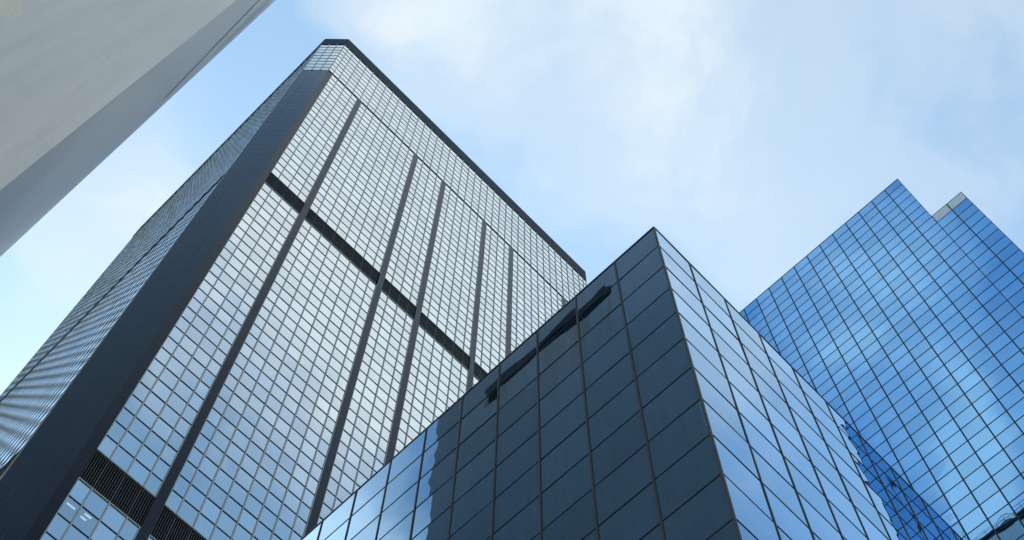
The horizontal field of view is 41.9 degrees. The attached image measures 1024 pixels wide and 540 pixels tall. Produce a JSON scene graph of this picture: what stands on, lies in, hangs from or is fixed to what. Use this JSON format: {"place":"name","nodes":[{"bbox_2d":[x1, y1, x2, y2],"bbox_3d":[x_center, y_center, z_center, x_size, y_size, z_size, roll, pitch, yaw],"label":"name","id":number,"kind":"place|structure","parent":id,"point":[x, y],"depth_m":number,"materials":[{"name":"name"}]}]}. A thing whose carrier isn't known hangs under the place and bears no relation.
{"place":"outdoors","nodes":[
{"label":"outdoors","id":0,"kind":"place"},
{"bbox_2d":[0,0,274,256],"bbox_3d":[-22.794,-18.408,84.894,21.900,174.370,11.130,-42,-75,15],"label":"concrete tower","id":1,"kind":"structure","parent":0,"point":[87,87],"depth_m":41.08,"materials":[{"name":"concrete"}]},
{"bbox_2d":[0,39,586,539],"bbox_3d":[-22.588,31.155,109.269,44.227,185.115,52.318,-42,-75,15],"label":"office tower","id":2,"kind":"structure","parent":0,"point":[334,275],"depth_m":109.65,"materials":[{"name":"glass"}]},
{"bbox_2d":[0,0,1023,394],"label":"sky","id":3,"kind":"structure","parent":0,"point":[747,133],"materials":[{"name":"blue"}]},
{"bbox_2d":[300,226,962,539],"bbox_3d":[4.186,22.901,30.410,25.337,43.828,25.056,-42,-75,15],"label":"office block","id":4,"kind":"structure","parent":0,"point":[652,383],"depth_m":38.22,"materials":[{"name":"blue glass"}]},
{"bbox_2d":[739,178,1023,539],"bbox_3d":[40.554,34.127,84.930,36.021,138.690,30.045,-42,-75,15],"label":"glass tower","id":5,"kind":"structure","parent":0,"point":[887,323],"depth_m":115.80,"materials":[{"name":"glass"}]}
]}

